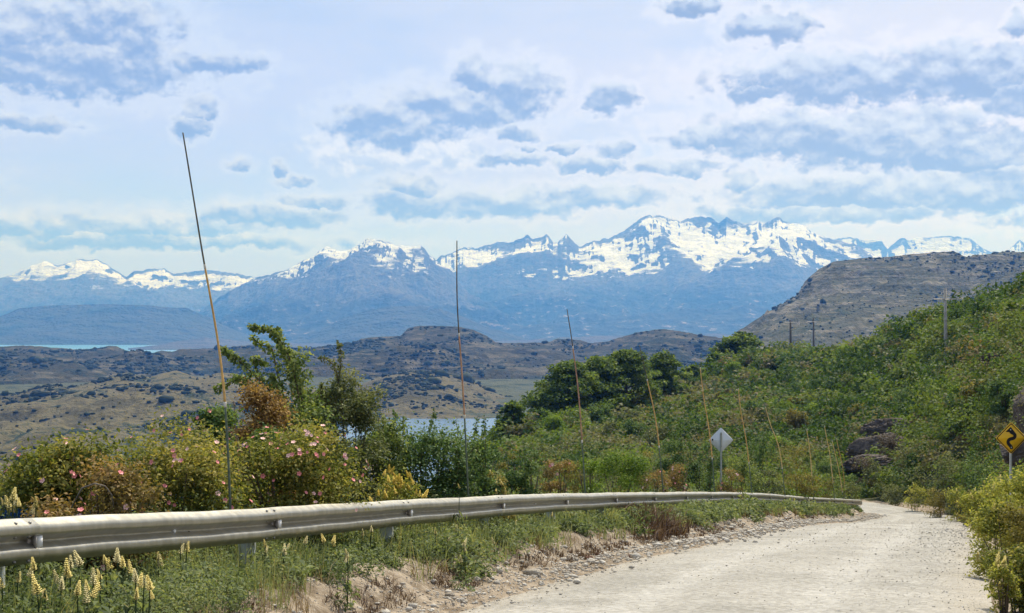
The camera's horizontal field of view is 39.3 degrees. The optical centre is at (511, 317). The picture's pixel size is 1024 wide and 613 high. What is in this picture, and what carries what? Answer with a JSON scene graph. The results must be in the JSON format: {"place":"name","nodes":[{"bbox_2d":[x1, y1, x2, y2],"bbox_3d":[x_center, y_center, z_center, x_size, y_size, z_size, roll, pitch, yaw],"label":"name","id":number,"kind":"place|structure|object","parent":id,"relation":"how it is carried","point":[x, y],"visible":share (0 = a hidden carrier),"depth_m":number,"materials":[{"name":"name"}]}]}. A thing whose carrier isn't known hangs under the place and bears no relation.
{"place":"outdoors","nodes":[
{"label":"outdoors","id":0,"kind":"place"},
{"bbox_2d":[0,345,175,352],"bbox_3d":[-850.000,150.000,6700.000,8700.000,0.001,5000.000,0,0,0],"label":"lake","id":1,"kind":"structure","parent":0,"point":[125,347],"depth_m":7556.01,"materials":[{"name":"blue liquid"}]},
{"bbox_2d":[0,259,252,315],"bbox_3d":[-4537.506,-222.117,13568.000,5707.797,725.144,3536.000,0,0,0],"label":"mountain","id":2,"kind":"structure","parent":0,"point":[78,282],"depth_m":13621.74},
{"bbox_2d":[0,304,273,344],"bbox_3d":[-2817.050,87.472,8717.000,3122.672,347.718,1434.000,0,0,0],"label":"hill","id":3,"kind":"structure","parent":0,"point":[104,324],"depth_m":8535.77,"materials":[{"name":"blue stone"}]},
{"bbox_2d":[0,370,460,493],"bbox_3d":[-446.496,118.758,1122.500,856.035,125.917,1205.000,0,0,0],"label":"hill","id":4,"kind":"structure","parent":0,"point":[134,403],"depth_m":1095.86,"materials":[{"name":"brown soil"}]},
{"bbox_2d":[0,373,429,491],"bbox_3d":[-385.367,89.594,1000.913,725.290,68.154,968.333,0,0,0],"label":"distant scrub","id":5,"kind":"object","parent":4,"relation":"on","point":[33,395],"visible":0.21,"depth_m":1273.51,"materials":[{"name":"green plant"}]},
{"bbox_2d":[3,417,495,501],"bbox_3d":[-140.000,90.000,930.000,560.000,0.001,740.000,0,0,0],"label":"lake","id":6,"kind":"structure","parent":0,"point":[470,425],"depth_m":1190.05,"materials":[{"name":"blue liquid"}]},
{"bbox_2d":[0,376,629,518],"bbox_3d":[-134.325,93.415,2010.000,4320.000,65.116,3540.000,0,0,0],"label":"valley","id":7,"kind":"structure","parent":0,"point":[515,388],"depth_m":1773.51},
{"bbox_2d":[0,326,721,388],"bbox_3d":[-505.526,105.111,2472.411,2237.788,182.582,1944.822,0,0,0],"label":"hill","id":8,"kind":"structure","parent":0,"point":[497,354],"depth_m":2251.45,"materials":[{"name":"brown soil"}]},
{"bbox_2d":[0,326,720,380],"bbox_3d":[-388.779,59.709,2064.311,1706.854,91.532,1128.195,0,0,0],"label":"distant scrub","id":9,"kind":"object","parent":8,"relation":"on","point":[348,347],"visible":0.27,"depth_m":2219.48,"materials":[{"name":"plant"}]},
{"bbox_2d":[199,238,540,341],"bbox_3d":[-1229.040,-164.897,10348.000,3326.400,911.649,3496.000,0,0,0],"label":"mountain","id":10,"kind":"structure","parent":0,"point":[326,286],"depth_m":10195.35,"materials":[{"name":"blue stone"}]},
{"bbox_2d":[287,306,528,343],"bbox_3d":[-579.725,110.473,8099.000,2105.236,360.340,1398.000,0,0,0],"label":"hill","id":11,"kind":"structure","parent":0,"point":[390,321],"depth_m":8050.25,"materials":[{"name":"blue stone"}]},
{"bbox_2d":[344,370,505,418],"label":"hill","id":12,"kind":"structure","parent":0,"point":[451,410],"depth_m":1403.84,"materials":[{"name":"grey stone"}]},
{"bbox_2d":[337,370,513,419],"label":"distant scrub","id":13,"kind":"object","parent":12,"relation":"on","point":[434,379],"visible":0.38,"depth_m":1505.24,"materials":[{"name":"green plant"}]},
{"bbox_2d":[128,333,732,349],"bbox_3d":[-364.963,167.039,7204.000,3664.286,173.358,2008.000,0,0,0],"label":"hill","id":14,"kind":"structure","parent":0,"point":[204,343],"depth_m":7440.10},
{"bbox_2d":[0,0,1023,277],"label":"sky","id":15,"kind":"structure","parent":0,"point":[307,126],"materials":[{"name":"blue"}]},
{"bbox_2d":[67,312,1023,612],"bbox_3d":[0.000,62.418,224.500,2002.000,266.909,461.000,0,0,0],"label":"ground","id":16,"kind":"structure","parent":0,"point":[319,604],"depth_m":16.87,"materials":[{"name":"soil"}]},
{"bbox_2d":[11,574,47,612],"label":"lupin","id":17,"kind":"object","parent":16,"relation":"on","point":[35,589],"visible":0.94,"depth_m":8.40,"materials":[{"name":"yellow plant"}]},
{"bbox_2d":[10,496,69,586],"bbox_3d":[-3.520,1.734,10.674,0.469,0.808,0.364,0,0,-41],"label":"lupin","id":18,"kind":"object","parent":16,"relation":"on","point":[48,564],"visible":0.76,"depth_m":10.69,"materials":[{"name":"green plant"}]},
{"bbox_2d":[0,423,128,557],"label":"rose bush","id":19,"kind":"object","parent":16,"relation":"on","point":[50,467],"visible":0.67,"depth_m":12.34,"materials":[{"name":"green plant"}]},
{"bbox_2d":[51,550,110,602],"bbox_3d":[-2.986,1.831,9.830,0.458,0.503,0.523,0,0,-16],"label":"lupin","id":20,"kind":"object","parent":16,"relation":"on","point":[79,561],"visible":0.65,"depth_m":9.79,"materials":[{"name":"green plant"}]},
{"bbox_2d":[73,580,113,612],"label":"lupin","id":21,"kind":"object","parent":16,"relation":"on","point":[95,602],"visible":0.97,"depth_m":8.86,"materials":[{"name":"yellow plant"}]},
{"bbox_2d":[13,451,189,579],"bbox_3d":[-3.402,1.699,11.894,1.434,1.173,0.959,0,0,-15],"label":"rose bush","id":22,"kind":"object","parent":16,"relation":"on","point":[112,478],"visible":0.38,"depth_m":11.86,"materials":[{"name":"green plant"}]},
{"bbox_2d":[96,558,130,609],"bbox_3d":[-2.840,1.897,9.976,0.391,0.476,0.505,0,0,-22],"label":"lupin","id":23,"kind":"object","parent":16,"relation":"on","point":[109,575],"visible":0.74,"depth_m":9.99,"materials":[{"name":"green plant"}]},
{"bbox_2d":[123,568,154,612],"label":"lupin","id":24,"kind":"object","parent":16,"relation":"on","point":[136,580],"visible":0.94,"depth_m":9.39,"materials":[{"name":"yellow plant"}]},
{"bbox_2d":[93,404,268,552],"bbox_3d":[-3.390,1.753,14.591,1.869,1.766,1.828,0,0,44],"label":"rose bush","id":25,"kind":"object","parent":16,"relation":"on","point":[189,462],"visible":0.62,"depth_m":14.36,"materials":[{"name":"green plant"}]},
{"bbox_2d":[170,541,214,600],"bbox_3d":[-2.505,1.990,11.222,0.349,0.496,0.450,0,0,-23],"label":"lupin","id":26,"kind":"object","parent":16,"relation":"on","point":[187,562],"visible":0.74,"depth_m":11.19,"materials":[{"name":"green plant"}]},
{"bbox_2d":[182,133,232,550],"bbox_3d":[-2.922,0.425,13.824,0.559,4.382,0.042,0,0,-40],"label":"marker pole","id":27,"kind":"object","parent":16,"relation":"on","point":[224,403],"visible":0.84,"depth_m":13.88,"materials":[{"name":"wood"}]},
{"bbox_2d":[175,402,245,508],"bbox_3d":[-3.423,1.818,16.226,0.816,1.766,0.986,0,0,0],"label":"rose bush","id":28,"kind":"object","parent":16,"relation":"on","point":[216,417],"visible":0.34,"depth_m":15.96,"materials":[{"name":"green plant"}]},
{"bbox_2d":[225,376,299,507],"bbox_3d":[-3.149,1.784,17.530,1.429,2.141,1.284,0,0,0],"label":"shrub","id":29,"kind":"object","parent":16,"relation":"on","point":[270,414],"visible":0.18,"depth_m":17.54,"materials":[{"name":"brown plant"}]},
{"bbox_2d":[233,420,302,507],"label":"rose bush","id":30,"kind":"object","parent":16,"relation":"on","point":[256,434],"visible":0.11,"depth_m":16.87,"materials":[{"name":"green plant"}]},
{"bbox_2d":[213,323,349,500],"bbox_3d":[-2.931,1.439,19.030,1.958,2.760,1.475,0,0,0],"label":"shrub","id":31,"kind":"object","parent":16,"relation":"on","point":[296,383],"visible":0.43,"depth_m":18.86,"materials":[{"name":"green plant"}]},
{"bbox_2d":[192,405,380,543],"bbox_3d":[-2.520,1.837,16.021,2.101,1.674,1.749,0,0,0],"label":"rose bush","id":32,"kind":"object","parent":16,"relation":"on","point":[294,457],"visible":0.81,"depth_m":15.82,"materials":[{"name":"green plant"}]},
{"bbox_2d":[260,544,314,586],"bbox_3d":[-2.014,2.212,12.837,0.509,0.399,0.446,0,0,-35],"label":"lupin","id":33,"kind":"object","parent":16,"relation":"on","point":[291,575],"visible":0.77,"depth_m":12.78,"materials":[{"name":"green plant"}]},
{"bbox_2d":[332,549,360,611],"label":"lupin","id":34,"kind":"object","parent":16,"relation":"on","point":[347,587],"visible":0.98,"depth_m":13.19,"materials":[{"name":"green plant"}]},
{"bbox_2d":[287,340,411,502],"bbox_3d":[-2.452,1.607,19.970,2.094,2.608,1.708,0,0,0],"label":"shrub","id":35,"kind":"object","parent":16,"relation":"on","point":[356,414],"visible":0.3,"depth_m":19.98,"materials":[{"name":"green plant"}]},
{"bbox_2d":[347,414,414,500],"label":"shrub","id":36,"kind":"object","parent":16,"relation":"on","point":[393,443],"visible":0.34,"depth_m":20.78,"materials":[{"name":"green plant"}]},
{"bbox_2d":[369,464,428,529],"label":"shrub","id":37,"kind":"object","parent":16,"relation":"on","point":[402,486],"visible":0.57,"depth_m":18.88,"materials":[{"name":"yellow plant"}]},
{"bbox_2d":[0,497,846,612],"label":"grass","id":38,"kind":"structure","parent":16,"relation":"on","point":[405,545],"depth_m":14.57,"materials":[{"name":"green plant"}]},
{"bbox_2d":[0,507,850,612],"bbox_3d":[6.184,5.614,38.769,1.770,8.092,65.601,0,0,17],"label":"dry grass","id":39,"kind":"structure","parent":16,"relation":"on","point":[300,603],"depth_m":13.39,"materials":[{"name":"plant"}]},
{"bbox_2d":[0,492,861,597],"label":"guardrail","id":40,"kind":"object","parent":16,"relation":"on","point":[38,540],"visible":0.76,"depth_m":13.35,"materials":[{"name":"metal"}]},
{"bbox_2d":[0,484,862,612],"bbox_3d":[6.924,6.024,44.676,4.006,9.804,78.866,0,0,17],"label":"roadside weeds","id":41,"kind":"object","parent":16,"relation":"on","point":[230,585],"visible":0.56,"depth_m":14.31,"materials":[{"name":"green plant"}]},
{"bbox_2d":[368,408,496,530],"bbox_3d":[-1.224,2.312,21.610,2.006,1.935,2.182,0,0,0],"label":"shrub","id":42,"kind":"object","parent":16,"relation":"on","point":[445,483],"visible":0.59,"depth_m":21.35,"materials":[{"name":"green plant"}]},
{"bbox_2d":[449,538,475,581],"bbox_3d":[-0.615,2.861,16.989,0.370,0.512,0.477,0,0,-5],"label":"lupin","id":43,"kind":"object","parent":16,"relation":"on","point":[464,556],"visible":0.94,"depth_m":16.96,"materials":[{"name":"green plant"}]},
{"bbox_2d":[456,241,469,520],"bbox_3d":[-0.708,1.111,20.343,0.085,4.398,0.417,0,0,29],"label":"marker pole","id":44,"kind":"object","parent":16,"relation":"on","point":[464,416],"visible":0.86,"depth_m":20.40,"materials":[{"name":"wood"}]},
{"bbox_2d":[447,546,484,581],"bbox_3d":[-0.541,2.920,16.962,0.442,0.440,0.504,0,0,8],"label":"lupin","id":45,"kind":"object","parent":16,"relation":"on","point":[470,568],"visible":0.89,"depth_m":16.99,"materials":[{"name":"green plant"}]},
{"bbox_2d":[449,415,507,496],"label":"shrub","id":46,"kind":"object","parent":16,"relation":"on","point":[487,482],"visible":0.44,"depth_m":22.37,"materials":[{"name":"green plant"}]},
{"bbox_2d":[486,470,515,522],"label":"shrub","id":47,"kind":"object","parent":16,"relation":"on","point":[503,491],"visible":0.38,"depth_m":22.63,"materials":[{"name":"green plant"}]},
{"bbox_2d":[131,508,886,612],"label":"pebbles","id":48,"kind":"object","parent":16,"relation":"on","point":[675,540],"visible":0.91,"depth_m":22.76,"materials":[{"name":"grey gravel"}]},
{"bbox_2d":[490,400,532,433],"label":"tree","id":49,"kind":"object","parent":16,"relation":"on","point":[513,408],"visible":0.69,"depth_m":177.28,"materials":[{"name":"green plant"}]},
{"bbox_2d":[501,445,544,515],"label":"shrub","id":50,"kind":"object","parent":16,"relation":"on","point":[515,478],"visible":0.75,"depth_m":25.89,"materials":[{"name":"green plant"}]},
{"bbox_2d":[539,412,565,433],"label":"hillside shrub","id":51,"kind":"object","parent":16,"relation":"on","point":[552,422],"visible":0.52,"depth_m":167.12,"materials":[{"name":"green plant"}]},
{"bbox_2d":[539,459,574,493],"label":"rose bush","id":52,"kind":"object","parent":16,"relation":"on","point":[552,485],"visible":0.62,"depth_m":28.19,"materials":[{"name":"brown plant"}]},
{"bbox_2d":[518,359,616,416],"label":"tree","id":53,"kind":"object","parent":16,"relation":"on","point":[561,394],"visible":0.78,"depth_m":203.42,"materials":[{"name":"green plant"}]},
{"bbox_2d":[560,460,588,492],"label":"shrub","id":54,"kind":"object","parent":16,"relation":"on","point":[576,485],"visible":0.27,"depth_m":35.84,"materials":[{"name":"green plant"}]},
{"bbox_2d":[567,309,586,512],"bbox_3d":[1.236,1.957,27.343,0.560,4.247,0.064,0,0,-40],"label":"marker pole","id":55,"kind":"object","parent":16,"relation":"on","point":[579,410],"visible":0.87,"depth_m":27.41,"materials":[{"name":"wood"}]},
{"bbox_2d":[576,457,606,492],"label":"shrub","id":56,"kind":"object","parent":16,"relation":"on","point":[591,467],"visible":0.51,"depth_m":31.04,"materials":[{"name":"green plant"}]},
{"bbox_2d":[564,355,632,410],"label":"tree","id":57,"kind":"object","parent":16,"relation":"on","point":[600,366],"visible":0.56,"depth_m":209.68,"materials":[{"name":"green plant"}]},
{"bbox_2d":[587,403,613,422],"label":"hillside shrub","id":58,"kind":"object","parent":16,"relation":"on","point":[596,413],"visible":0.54,"depth_m":180.16,"materials":[{"name":"green plant"}]},
{"bbox_2d":[589,417,619,438],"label":"hillside shrub","id":59,"kind":"object","parent":16,"relation":"on","point":[607,426],"visible":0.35,"depth_m":146.89,"materials":[{"name":"green plant"}]},
{"bbox_2d":[577,434,634,491],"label":"shrub","id":60,"kind":"object","parent":16,"relation":"on","point":[607,462],"visible":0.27,"depth_m":75.10,"materials":[{"name":"green plant"}]},
{"bbox_2d":[586,443,652,492],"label":"shrub","id":61,"kind":"object","parent":16,"relation":"on","point":[626,480],"visible":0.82,"depth_m":32.80,"materials":[{"name":"green plant"}]},
{"bbox_2d":[587,347,670,408],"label":"tree","id":62,"kind":"object","parent":16,"relation":"on","point":[629,362],"visible":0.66,"depth_m":213.17,"materials":[{"name":"green plant"}]},
{"bbox_2d":[620,418,650,438],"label":"hillside shrub","id":63,"kind":"object","parent":16,"relation":"on","point":[632,428],"visible":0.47,"depth_m":144.07,"materials":[{"name":"green plant"}]},
{"bbox_2d":[609,498,694,541],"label":"dry stems","id":64,"kind":"object","parent":16,"relation":"on","point":[660,527],"visible":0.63,"depth_m":29.50,"materials":[{"name":"brown plant"}]},
{"bbox_2d":[641,421,673,447],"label":"hillside shrub","id":65,"kind":"object","parent":16,"relation":"on","point":[662,431],"visible":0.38,"depth_m":136.07,"materials":[{"name":"green plant"}]},
{"bbox_2d":[641,468,675,491],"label":"rose bush","id":66,"kind":"object","parent":16,"relation":"on","point":[659,480],"visible":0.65,"depth_m":36.48,"materials":[{"name":"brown plant"}]},
{"bbox_2d":[643,348,693,397],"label":"tree","id":67,"kind":"object","parent":16,"relation":"on","point":[664,362],"visible":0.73,"depth_m":233.41,"materials":[{"name":"green plant"}]},
{"bbox_2d":[664,462,691,491],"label":"rose bush","id":68,"kind":"object","parent":16,"relation":"on","point":[673,475],"visible":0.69,"depth_m":40.36,"materials":[{"name":"brown plant"}]},
{"bbox_2d":[651,422,707,491],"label":"shrub","id":69,"kind":"object","parent":16,"relation":"on","point":[677,458],"visible":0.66,"depth_m":46.91,"materials":[{"name":"green plant"}]},
{"bbox_2d":[677,364,709,380],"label":"tree","id":70,"kind":"object","parent":16,"relation":"on","point":[694,369],"visible":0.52,"depth_m":259.03,"materials":[{"name":"green plant"}]},
{"bbox_2d":[689,448,717,491],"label":"shrub","id":71,"kind":"object","parent":16,"relation":"on","point":[699,471],"visible":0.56,"depth_m":46.87,"materials":[{"name":"green plant"}]},
{"bbox_2d":[695,428,728,488],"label":"shrub","id":72,"kind":"object","parent":16,"relation":"on","point":[717,460],"visible":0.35,"depth_m":62.08,"materials":[{"name":"green plant"}]},
{"bbox_2d":[709,428,732,491],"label":"road sign","id":73,"kind":"object","parent":16,"relation":"on","point":[721,439],"visible":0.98,"depth_m":48.04,"materials":[{"name":"metal"}]},
{"bbox_2d":[430,272,1023,504],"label":"hillside scrub","id":74,"kind":"object","parent":16,"relation":"on","point":[756,379],"visible":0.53,"depth_m":143.66,"materials":[{"name":"green plant"}]},
{"bbox_2d":[715,466,744,499],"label":"rose bush","id":75,"kind":"object","parent":16,"relation":"on","point":[724,487],"visible":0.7,"depth_m":45.91,"materials":[{"name":"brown plant"}]},
{"bbox_2d":[711,453,765,492],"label":"shrub","id":76,"kind":"object","parent":16,"relation":"on","point":[738,466],"visible":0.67,"depth_m":52.76,"materials":[{"name":"green plant"}]},
{"bbox_2d":[708,331,776,358],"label":"tree","id":77,"kind":"object","parent":16,"relation":"on","point":[739,341],"visible":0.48,"depth_m":298.27,"materials":[{"name":"green plant"}]},
{"bbox_2d":[736,431,782,488],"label":"shrub","id":78,"kind":"object","parent":16,"relation":"on","point":[761,451],"visible":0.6,"depth_m":71.85,"materials":[{"name":"green plant"}]},
{"bbox_2d":[749,468,787,494],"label":"shrub","id":79,"kind":"object","parent":16,"relation":"on","point":[775,487],"visible":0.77,"depth_m":55.93,"materials":[{"name":"green plant"}]},
{"bbox_2d":[782,407,811,432],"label":"hillside shrub","id":80,"kind":"object","parent":16,"relation":"on","point":[793,418],"visible":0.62,"depth_m":151.47,"materials":[{"name":"green plant"}]},
{"bbox_2d":[780,468,819,498],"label":"shrub","id":81,"kind":"object","parent":16,"relation":"on","point":[796,479],"visible":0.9,"depth_m":61.76,"materials":[{"name":"green plant"}]},
{"bbox_2d":[767,434,835,485],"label":"shrub","id":82,"kind":"object","parent":16,"relation":"on","point":[797,453],"visible":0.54,"depth_m":84.06,"materials":[{"name":"green plant"}]},
{"bbox_2d":[806,452,843,497],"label":"shrub","id":83,"kind":"object","parent":16,"relation":"on","point":[822,467],"visible":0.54,"depth_m":84.16,"materials":[{"name":"green plant"}]},
{"bbox_2d":[836,454,895,479],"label":"rock","id":84,"kind":"object","parent":16,"relation":"on","point":[884,460],"visible":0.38,"depth_m":102.73,"materials":[{"name":"grey stone"}]},
{"bbox_2d":[845,432,905,458],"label":"rock","id":85,"kind":"object","parent":16,"relation":"on","point":[858,446],"visible":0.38,"depth_m":109.44,"materials":[{"name":"grey stone"}]},
{"bbox_2d":[860,418,912,436],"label":"rock","id":86,"kind":"object","parent":16,"relation":"on","point":[880,426],"visible":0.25,"depth_m":115.89,"materials":[{"name":"grey stone"}]},
{"bbox_2d":[874,429,902,456],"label":"bush","id":87,"kind":"object","parent":16,"relation":"on","point":[888,442],"visible":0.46,"depth_m":105.18,"materials":[{"name":"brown plant"}]},
{"bbox_2d":[878,483,906,506],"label":"bush","id":88,"kind":"object","parent":16,"relation":"on","point":[895,493],"visible":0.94,"depth_m":89.93,"materials":[{"name":"green plant"}]},
{"bbox_2d":[903,481,936,511],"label":"bush","id":89,"kind":"object","parent":16,"relation":"on","point":[915,488],"visible":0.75,"depth_m":83.75,"materials":[{"name":"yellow plant"}]},
{"bbox_2d":[923,486,948,517],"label":"bush","id":90,"kind":"object","parent":16,"relation":"on","point":[930,502],"visible":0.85,"depth_m":73.94,"materials":[{"name":"green plant"}]},
{"bbox_2d":[901,449,974,513],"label":"bush","id":91,"kind":"object","parent":16,"relation":"on","point":[953,470],"visible":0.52,"depth_m":82.00,"materials":[{"name":"green plant"}]},
{"bbox_2d":[933,288,957,365],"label":"utility pole","id":92,"kind":"object","parent":16,"relation":"on","point":[945,298],"visible":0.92,"depth_m":143.85,"materials":[{"name":"grey wood"}]},
{"bbox_2d":[941,485,976,521],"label":"bush","id":93,"kind":"object","parent":16,"relation":"on","point":[954,493],"visible":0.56,"depth_m":65.94,"materials":[{"name":"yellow plant"}]},
{"bbox_2d":[954,445,1004,515],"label":"bush","id":94,"kind":"object","parent":16,"relation":"on","point":[975,476],"visible":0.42,"depth_m":66.23,"materials":[{"name":"green plant"}]},
{"bbox_2d":[956,479,1011,538],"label":"bush","id":95,"kind":"object","parent":16,"relation":"on","point":[972,497],"visible":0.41,"depth_m":35.91,"materials":[{"name":"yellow plant"}]},
{"bbox_2d":[957,492,1023,581],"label":"bush","id":96,"kind":"object","parent":16,"relation":"on","point":[989,511],"visible":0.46,"depth_m":19.94,"materials":[{"name":"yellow plant"}]},
{"bbox_2d":[966,463,1023,559],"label":"bush","id":97,"kind":"object","parent":16,"relation":"on","point":[1017,489],"visible":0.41,"depth_m":25.03,"materials":[{"name":"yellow plant"}]},
{"bbox_2d":[971,542,1023,612],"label":"bush","id":98,"kind":"object","parent":16,"relation":"on","point":[1017,560],"visible":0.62,"depth_m":15.38,"materials":[{"name":"green plant"}]},
{"bbox_2d":[979,552,1022,612],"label":"bush","id":99,"kind":"object","parent":16,"relation":"on","point":[1008,585],"visible":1,"depth_m":14.84,"materials":[{"name":"yellow plant"}]},
{"bbox_2d":[984,375,1020,417],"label":"hillside shrub","id":100,"kind":"object","parent":16,"relation":"on","point":[997,408],"visible":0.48,"depth_m":81.90,"materials":[{"name":"green plant"}]},
{"bbox_2d":[986,495,1023,558],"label":"bush","id":101,"kind":"object","parent":16,"relation":"on","point":[1016,521],"visible":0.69,"depth_m":18.96,"materials":[{"name":"green plant"}]},
{"bbox_2d":[996,423,1023,494],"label":"road sign","id":102,"kind":"object","parent":16,"relation":"on","point":[1010,437],"visible":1,"depth_m":40.00,"materials":[{"name":"yellow metal"}]},
{"bbox_2d":[999,433,1023,468],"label":"rock","id":103,"kind":"object","parent":16,"relation":"on","point":[1017,454],"visible":0.52,"depth_m":53.51,"materials":[{"name":"grey stone"}]},
{"bbox_2d":[1012,387,1023,432],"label":"rock","id":104,"kind":"object","parent":16,"relation":"on","point":[1018,410],"visible":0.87,"depth_m":62.12,"materials":[{"name":"grey stone"}]},
{"bbox_2d":[436,215,877,339],"bbox_3d":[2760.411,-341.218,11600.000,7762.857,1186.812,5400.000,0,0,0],"label":"mountain","id":105,"kind":"structure","parent":0,"point":[704,275],"depth_m":11794.27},
{"bbox_2d":[459,501,994,612],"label":"road","id":106,"kind":"structure","parent":0,"point":[689,589],"depth_m":19.07,"materials":[{"name":"beige gravel"}]},
{"bbox_2d":[717,251,1023,348],"bbox_3d":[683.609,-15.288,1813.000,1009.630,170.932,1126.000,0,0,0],"label":"hill","id":107,"kind":"structure","parent":0,"point":[854,278],"depth_m":1780.88,"materials":[{"name":"grey stone"}]},
{"bbox_2d":[745,250,1023,342],"bbox_3d":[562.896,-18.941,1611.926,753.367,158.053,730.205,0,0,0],"label":"distant scrub","id":108,"kind":"object","parent":107,"relation":"on","point":[790,301],"visible":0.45,"depth_m":1873.59,"materials":[{"name":"green plant"}]},
{"bbox_2d":[834,236,1023,256],"bbox_3d":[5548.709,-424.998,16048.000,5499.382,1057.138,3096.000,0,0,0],"label":"mountain","id":109,"kind":"structure","parent":0,"point":[966,247],"depth_m":16495.76,"materials":[{"name":"white snow"}]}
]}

